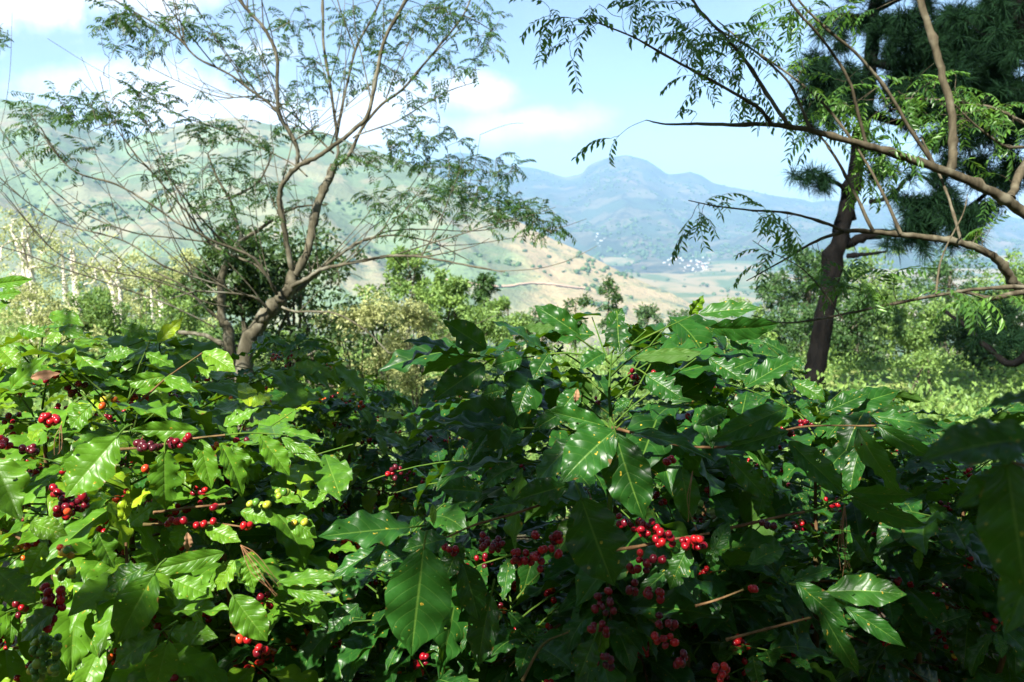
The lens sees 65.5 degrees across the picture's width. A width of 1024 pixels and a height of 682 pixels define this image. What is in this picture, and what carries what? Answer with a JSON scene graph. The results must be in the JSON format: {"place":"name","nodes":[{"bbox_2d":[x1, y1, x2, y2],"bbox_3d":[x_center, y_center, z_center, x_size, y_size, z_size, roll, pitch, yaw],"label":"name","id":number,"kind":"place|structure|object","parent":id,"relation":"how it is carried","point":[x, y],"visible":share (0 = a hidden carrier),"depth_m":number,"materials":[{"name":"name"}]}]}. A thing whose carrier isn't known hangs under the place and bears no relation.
{"place":"outdoors","nodes":[
{"label":"outdoors","id":0,"kind":"place"},
{"bbox_2d":[0,98,728,358],"bbox_3d":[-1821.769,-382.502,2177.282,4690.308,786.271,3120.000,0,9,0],"label":"hill","id":1,"kind":"structure","parent":0,"point":[522,297],"depth_m":1577.23,"materials":[{"name":"green plant"}]},
{"bbox_2d":[0,251,1023,672],"bbox_3d":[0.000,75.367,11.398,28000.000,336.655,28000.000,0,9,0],"label":"ground","id":2,"kind":"structure","parent":0,"point":[692,289],"depth_m":2362.72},
{"bbox_2d":[0,281,74,342],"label":"pale tree","id":3,"kind":"object","parent":2,"relation":"on","point":[23,296],"visible":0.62,"depth_m":18.05,"materials":[{"name":"green plant"}]},
{"bbox_2d":[0,203,85,313],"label":"pale tree","id":4,"kind":"object","parent":2,"relation":"on","point":[26,271],"visible":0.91,"depth_m":26.18,"materials":[{"name":"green plant"}]},
{"bbox_2d":[10,297,106,364],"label":"woodland tree","id":5,"kind":"object","parent":2,"relation":"on","point":[44,320],"visible":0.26,"depth_m":15.89,"materials":[{"name":"green plant"}]},
{"bbox_2d":[20,225,120,312],"bbox_3d":[-16.099,-2.230,29.023,3.581,3.965,2.815,0,9,0],"label":"pale tree","id":6,"kind":"object","parent":2,"relation":"on","point":[63,282],"visible":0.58,"depth_m":29.05,"materials":[{"name":"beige plant"}]},
{"bbox_2d":[0,322,148,667],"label":"coffee shrub","id":7,"kind":"object","parent":2,"relation":"on","point":[18,562],"visible":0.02,"depth_m":2.65,"materials":[{"name":"green plant"}]},
{"bbox_2d":[55,280,153,344],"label":"woodland tree","id":8,"kind":"object","parent":2,"relation":"on","point":[98,307],"visible":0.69,"depth_m":18.76,"materials":[{"name":"green plant"}]},
{"bbox_2d":[65,246,156,323],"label":"pale tree","id":9,"kind":"object","parent":2,"relation":"on","point":[119,295],"visible":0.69,"depth_m":24.08,"materials":[{"name":"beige plant"}]},
{"bbox_2d":[123,264,179,328],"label":"pale tree","id":10,"kind":"object","parent":2,"relation":"on","point":[160,277],"visible":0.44,"depth_m":26.06,"materials":[{"name":"green plant"}]},
{"bbox_2d":[97,231,210,328],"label":"woodland tree","id":11,"kind":"object","parent":2,"relation":"on","point":[137,309],"visible":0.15,"depth_m":47.88,"materials":[{"name":"green plant"}]},
{"bbox_2d":[0,275,341,681],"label":"coffee shrub","id":12,"kind":"object","parent":2,"relation":"on","point":[127,615],"visible":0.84,"depth_m":1.19,"materials":[{"name":"green plant"}]},
{"bbox_2d":[31,370,59,379],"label":"dead leaf","id":13,"kind":"object","parent":12,"relation":"on","point":[45,374],"visible":1,"depth_m":1.30,"materials":[{"name":"beige plant"}]},
{"bbox_2d":[54,424,62,454],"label":"pine needles","id":14,"kind":"object","parent":12,"relation":"hanging from","point":[60,428],"visible":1,"depth_m":1.15,"materials":[{"name":"plant"}]},
{"bbox_2d":[184,532,192,550],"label":"dead leaf","id":15,"kind":"object","parent":12,"relation":"hanging from","point":[188,542],"visible":0.99,"depth_m":1.15,"materials":[{"name":"beige plant"}]},
{"bbox_2d":[240,545,279,593],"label":"pine needles","id":16,"kind":"object","parent":12,"relation":"on","point":[243,548],"visible":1,"depth_m":1.08,"materials":[{"name":"green plant"}]},
{"bbox_2d":[140,276,211,346],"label":"woodland tree","id":17,"kind":"object","parent":2,"relation":"on","point":[189,322],"visible":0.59,"depth_m":19.75,"materials":[{"name":"green plant"}]},
{"bbox_2d":[0,335,367,681],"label":"coffee shrub","id":18,"kind":"object","parent":2,"relation":"on","point":[195,665],"visible":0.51,"depth_m":1.44,"materials":[{"name":"green plant"}]},
{"bbox_2d":[145,248,226,329],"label":"woodland tree","id":19,"kind":"object","parent":2,"relation":"on","point":[187,255],"visible":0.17,"depth_m":44.34,"materials":[{"name":"green plant"}]},
{"bbox_2d":[0,325,411,681],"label":"coffee shrub","id":20,"kind":"object","parent":2,"relation":"on","point":[13,662],"visible":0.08,"depth_m":1.93,"materials":[{"name":"green plant"}]},
{"bbox_2d":[19,383,402,681],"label":"coffee shrub","id":21,"kind":"object","parent":2,"relation":"on","point":[332,476],"visible":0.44,"depth_m":1.50,"materials":[{"name":"green plant"}]},
{"bbox_2d":[137,125,330,381],"bbox_3d":[-2.939,-0.482,8.530,2.042,3.579,1.293,0,9,0],"label":"sapling tree","id":22,"kind":"object","parent":2,"relation":"on","point":[227,343],"visible":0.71,"depth_m":8.20,"materials":[{"name":"green plant"}]},
{"bbox_2d":[174,221,293,386],"bbox_3d":[-3.612,-0.225,10.577,1.525,2.711,1.126,-6,10,-34],"label":"evergreen tree","id":23,"kind":"object","parent":2,"relation":"on","point":[249,307],"visible":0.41,"depth_m":10.37,"materials":[{"name":"green plant"}]},
{"bbox_2d":[85,333,384,638],"bbox_3d":[-1.047,0.833,3.023,1.146,1.760,1.131,0,9,0],"label":"coffee shrub","id":24,"kind":"object","parent":2,"relation":"on","point":[227,400],"visible":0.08,"depth_m":2.92,"materials":[{"name":"green plant"}]},
{"bbox_2d":[130,332,411,676],"bbox_3d":[-0.898,0.882,3.255,1.402,1.916,1.406,0,9,0],"label":"coffee shrub","id":25,"kind":"object","parent":2,"relation":"on","point":[332,403],"visible":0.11,"depth_m":2.94,"materials":[{"name":"green plant"}]},
{"bbox_2d":[0,0,595,430],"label":"shade tree","id":26,"kind":"object","parent":2,"relation":"on","point":[276,302],"visible":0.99,"depth_m":7.20,"materials":[{"name":"green plant"}]},
{"bbox_2d":[181,215,416,418],"bbox_3d":[-3.193,-0.247,11.386,3.440,3.092,2.838,5,10,28],"label":"evergreen tree","id":27,"kind":"object","parent":2,"relation":"on","point":[269,253],"visible":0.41,"depth_m":11.02,"materials":[{"name":"green plant"}]},
{"bbox_2d":[190,428,458,681],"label":"coffee shrub","id":28,"kind":"object","parent":2,"relation":"on","point":[325,525],"visible":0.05,"depth_m":2.00,"materials":[{"name":"green plant"}]},
{"bbox_2d":[232,345,437,672],"bbox_3d":[-0.644,0.857,3.132,0.850,1.771,0.863,0,9,0],"label":"coffee shrub","id":29,"kind":"object","parent":2,"relation":"on","point":[353,436],"visible":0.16,"depth_m":2.91,"materials":[{"name":"green plant"}]},
{"bbox_2d":[311,307,362,378],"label":"thin shrub","id":30,"kind":"object","parent":2,"relation":"on","point":[319,325],"visible":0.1,"depth_m":13.06,"materials":[{"name":"green plant"}]},
{"bbox_2d":[323,287,429,417],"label":"thin shrub","id":31,"kind":"object","parent":2,"relation":"on","point":[361,316],"visible":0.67,"depth_m":10.95,"materials":[{"name":"green plant"}]},
{"bbox_2d":[217,493,545,681],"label":"coffee shrub","id":32,"kind":"object","parent":2,"relation":"on","point":[452,518],"visible":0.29,"depth_m":1.62,"materials":[{"name":"green plant"}]},
{"bbox_2d":[330,357,456,530],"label":"coffee shrub","id":33,"kind":"object","parent":2,"relation":"on","point":[410,426],"visible":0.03,"depth_m":3.81,"materials":[{"name":"green plant"}]},
{"bbox_2d":[332,371,458,512],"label":"coffee shrub","id":34,"kind":"object","parent":2,"relation":"on","point":[401,424],"visible":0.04,"depth_m":5.10,"materials":[{"name":"green plant"}]},
{"bbox_2d":[352,245,452,376],"bbox_3d":[-2.122,-0.504,16.188,2.228,2.928,1.948,0,9,0],"label":"broadleaf tree","id":35,"kind":"object","parent":2,"relation":"on","point":[402,286],"visible":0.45,"depth_m":15.94,"materials":[{"name":"green plant"}]},
{"bbox_2d":[379,295,455,415],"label":"thin shrub","id":36,"kind":"object","parent":2,"relation":"on","point":[409,379],"visible":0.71,"depth_m":9.99,"materials":[{"name":"green plant"}]},
{"bbox_2d":[420,268,487,375],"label":"broadleaf tree","id":37,"kind":"object","parent":2,"relation":"on","point":[450,293],"visible":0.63,"depth_m":14.88,"materials":[{"name":"green plant"}]},
{"bbox_2d":[419,332,490,397],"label":"thin shrub","id":38,"kind":"object","parent":2,"relation":"on","point":[425,388],"visible":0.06,"depth_m":10.47,"materials":[{"name":"green plant"}]},
{"bbox_2d":[353,424,565,681],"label":"coffee shrub","id":39,"kind":"object","parent":2,"relation":"on","point":[421,451],"visible":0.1,"depth_m":2.75,"materials":[{"name":"green plant"}]},
{"bbox_2d":[359,372,566,539],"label":"coffee shrub","id":40,"kind":"object","parent":2,"relation":"on","point":[424,398],"visible":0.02,"depth_m":4.62,"materials":[{"name":"green plant"}]},
{"bbox_2d":[431,303,514,391],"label":"thin shrub","id":41,"kind":"object","parent":2,"relation":"on","point":[487,327],"visible":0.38,"depth_m":12.05,"materials":[{"name":"green plant"}]},
{"bbox_2d":[464,272,504,362],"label":"broadleaf tree","id":42,"kind":"object","parent":2,"relation":"on","point":[485,288],"visible":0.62,"depth_m":21.94,"materials":[{"name":"green plant"}]},
{"bbox_2d":[298,497,682,681],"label":"coffee shrub","id":43,"kind":"object","parent":2,"relation":"on","point":[357,644],"visible":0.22,"depth_m":1.50,"materials":[{"name":"green plant"}]},
{"bbox_2d":[476,294,534,388],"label":"broadleaf tree","id":44,"kind":"object","parent":2,"relation":"on","point":[502,303],"visible":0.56,"depth_m":16.95,"materials":[{"name":"green plant"}]},
{"bbox_2d":[0,299,1023,542],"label":"undergrowth","id":45,"kind":"object","parent":2,"relation":"on","point":[968,407],"visible":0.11,"depth_m":15.38,"materials":[{"name":"green plant"}]},
{"bbox_2d":[419,366,609,671],"bbox_3d":[0.012,0.927,3.463,1.160,1.660,0.995,0,9,0],"label":"coffee shrub","id":46,"kind":"object","parent":2,"relation":"on","point":[484,384],"visible":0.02,"depth_m":3.25,"materials":[{"name":"green plant"}]},
{"bbox_2d":[10,121,1023,359],"bbox_3d":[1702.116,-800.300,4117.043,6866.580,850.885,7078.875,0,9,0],"label":"woods","id":47,"kind":"object","parent":2,"relation":"on","point":[643,253],"visible":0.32,"depth_m":3931.69,"materials":[{"name":"green plant"}]},
{"bbox_2d":[525,305,572,355],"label":"valley tree","id":48,"kind":"object","parent":2,"relation":"on","point":[535,319],"visible":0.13,"depth_m":32.11,"materials":[{"name":"green plant"}]},
{"bbox_2d":[562,291,597,357],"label":"slender tree","id":49,"kind":"object","parent":2,"relation":"on","point":[585,302],"visible":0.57,"depth_m":30.12,"materials":[{"name":"green plant"}]},
{"bbox_2d":[596,274,623,360],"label":"slender tree","id":50,"kind":"object","parent":2,"relation":"on","point":[609,285],"visible":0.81,"depth_m":30.01,"materials":[{"name":"green plant"}]},
{"bbox_2d":[318,295,944,681],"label":"coffee shrub","id":51,"kind":"object","parent":2,"relation":"on","point":[593,547],"visible":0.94,"depth_m":1.38,"materials":[{"name":"green plant"}]},
{"bbox_2d":[573,389,579,402],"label":"dead leaf","id":52,"kind":"object","parent":51,"relation":"attached to","point":[576,396],"visible":1,"depth_m":1.28,"materials":[{"name":"beige plant"}]},
{"bbox_2d":[687,471,696,529],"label":"pine needles","id":53,"kind":"object","parent":51,"relation":"hanging from","point":[689,496],"visible":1,"depth_m":1.17,"materials":[{"name":"green plant"}]},
{"bbox_2d":[626,302,667,351],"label":"valley tree","id":54,"kind":"object","parent":2,"relation":"on","point":[645,313],"visible":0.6,"depth_m":37.79,"materials":[{"name":"green plant"}]},
{"bbox_2d":[496,324,873,670],"bbox_3d":[0.611,0.836,2.756,1.357,1.844,1.079,0,9,0],"label":"coffee shrub","id":55,"kind":"object","parent":2,"relation":"on","point":[786,382],"visible":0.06,"depth_m":2.55,"materials":[{"name":"green plant"}]},
{"bbox_2d":[664,308,714,343],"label":"valley tree","id":56,"kind":"object","parent":2,"relation":"on","point":[678,314],"visible":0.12,"depth_m":41.91,"materials":[{"name":"green plant"}]},
{"bbox_2d":[494,476,886,681],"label":"coffee shrub","id":57,"kind":"object","parent":2,"relation":"on","point":[737,550],"visible":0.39,"depth_m":1.51,"materials":[{"name":"green plant"}]},
{"bbox_2d":[705,295,777,344],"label":"valley tree","id":58,"kind":"object","parent":2,"relation":"on","point":[756,312],"visible":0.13,"depth_m":45.96,"materials":[{"name":"green plant"}]},
{"bbox_2d":[714,330,777,357],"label":"scrub tree","id":59,"kind":"object","parent":2,"relation":"on","point":[764,335],"visible":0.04,"depth_m":19.79,"materials":[{"name":"green plant"}]},
{"bbox_2d":[509,0,1023,335],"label":"leafy tree","id":60,"kind":"object","parent":2,"relation":"on","point":[1009,201],"visible":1,"depth_m":3.10,"materials":[{"name":"green plant"}]},
{"bbox_2d":[752,304,807,351],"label":"scrub tree","id":61,"kind":"object","parent":2,"relation":"on","point":[786,316],"visible":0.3,"depth_m":23.81,"materials":[{"name":"green plant"}]},
{"bbox_2d":[698,357,890,580],"bbox_3d":[1.551,0.871,4.391,1.239,1.647,1.300,0,9,0],"label":"coffee shrub","id":62,"kind":"object","parent":2,"relation":"on","point":[833,394],"visible":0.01,"depth_m":4.26,"materials":[{"name":"green plant"}]},
{"bbox_2d":[749,242,869,357],"bbox_3d":[15.242,-1.546,40.135,6.394,6.934,5.884,0,9,0],"label":"round tree","id":63,"kind":"object","parent":2,"relation":"on","point":[801,285],"visible":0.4,"depth_m":39.71,"materials":[{"name":"green plant"}]},
{"bbox_2d":[660,337,1023,681],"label":"coffee shrub","id":64,"kind":"object","parent":2,"relation":"on","point":[819,603],"visible":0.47,"depth_m":1.75,"materials":[{"name":"green plant"}]},
{"bbox_2d":[838,504,849,576],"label":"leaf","id":65,"kind":"object","parent":64,"relation":"hanging from","point":[842,522],"visible":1,"depth_m":1.22,"materials":[{"name":"green plant"}]},
{"bbox_2d":[709,387,975,668],"bbox_3d":[1.234,0.939,3.060,1.210,1.603,1.171,0,9,0],"label":"coffee shrub","id":66,"kind":"object","parent":2,"relation":"on","point":[792,399],"visible":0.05,"depth_m":2.83,"materials":[{"name":"green plant"}]},
{"bbox_2d":[778,288,920,369],"bbox_3d":[9.229,-0.176,22.104,3.375,2.660,2.826,0,9,0],"label":"scrub tree","id":67,"kind":"object","parent":2,"relation":"on","point":[840,339],"visible":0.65,"depth_m":21.84,"materials":[{"name":"green plant"}]},
{"bbox_2d":[790,246,920,351],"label":"round tree","id":68,"kind":"object","parent":2,"relation":"on","point":[886,290],"visible":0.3,"depth_m":45.45,"materials":[{"name":"green plant"}]},
{"bbox_2d":[692,418,1023,681],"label":"coffee shrub","id":69,"kind":"object","parent":2,"relation":"on","point":[978,587],"visible":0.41,"depth_m":1.78,"materials":[{"name":"green plant"}]},
{"bbox_2d":[799,398,967,607],"bbox_3d":[2.159,0.987,4.586,1.050,1.454,0.998,4,10,26],"label":"coffee shrub","id":70,"kind":"object","parent":2,"relation":"on","point":[905,407],"depth_m":4.30,"materials":[{"name":"green plant"}]},
{"bbox_2d":[745,403,1023,681],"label":"coffee shrub","id":71,"kind":"object","parent":2,"relation":"on","point":[1016,412],"visible":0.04,"depth_m":2.43,"materials":[{"name":"green plant"}]},
{"bbox_2d":[779,0,1023,388],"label":"pine tree","id":72,"kind":"object","parent":2,"relation":"on","point":[906,50],"visible":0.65,"depth_m":12.95,"materials":[{"name":"green plant"}]},
{"bbox_2d":[844,295,959,368],"bbox_3d":[12.061,-0.318,24.263,2.896,2.462,2.988,-3,9,-20],"label":"scrub tree","id":73,"kind":"object","parent":2,"relation":"on","point":[913,338],"visible":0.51,"depth_m":23.67,"materials":[{"name":"green plant"}]},
{"bbox_2d":[797,429,1023,681],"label":"coffee shrub","id":74,"kind":"object","parent":2,"relation":"on","point":[956,532],"visible":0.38,"depth_m":1.69,"materials":[{"name":"green plant"}]},
{"bbox_2d":[891,347,950,405],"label":"scrub tree","id":75,"kind":"object","parent":2,"relation":"on","point":[921,359],"visible":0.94,"depth_m":13.04,"materials":[{"name":"green plant"}]},
{"bbox_2d":[886,247,1000,356],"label":"round tree","id":76,"kind":"object","parent":2,"relation":"on","point":[945,275],"visible":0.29,"depth_m":49.78,"materials":[{"name":"green plant"}]},
{"bbox_2d":[873,403,1023,671],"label":"coffee shrub","id":77,"kind":"object","parent":2,"relation":"on","point":[977,413],"depth_m":3.37,"materials":[{"name":"green plant"}]},
{"bbox_2d":[920,390,1023,634],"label":"coffee shrub","id":78,"kind":"object","parent":2,"relation":"on","point":[996,493],"visible":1,"depth_m":0.50,"materials":[{"name":"green plant"}]},
{"bbox_2d":[927,302,1023,378],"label":"scrub tree","id":79,"kind":"object","parent":2,"relation":"on","point":[958,342],"visible":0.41,"depth_m":18.83,"materials":[{"name":"green plant"}]},
{"bbox_2d":[932,0,1023,372],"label":"pine tree","id":80,"kind":"object","parent":2,"relation":"on","point":[1008,26],"visible":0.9,"depth_m":11.09,"materials":[{"name":"green plant"}]},
{"bbox_2d":[940,247,1023,357],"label":"round tree","id":81,"kind":"object","parent":2,"relation":"on","point":[1019,274],"visible":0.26,"depth_m":38.31,"materials":[{"name":"green plant"}]},
{"bbox_2d":[0,0,1023,218],"label":"sky","id":82,"kind":"structure","parent":0,"point":[621,88],"materials":[{"name":"blue"}]},
{"bbox_2d":[446,279,585,287],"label":"dirt road","id":83,"kind":"structure","parent":0,"point":[536,282],"depth_m":1305.76,"materials":[{"name":"beige soil"}]},
{"bbox_2d":[411,152,1023,273],"bbox_3d":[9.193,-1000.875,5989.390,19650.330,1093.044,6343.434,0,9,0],"label":"mountain","id":84,"kind":"structure","parent":0,"point":[621,206],"depth_m":5797.42,"materials":[{"name":"blue"}]}
]}

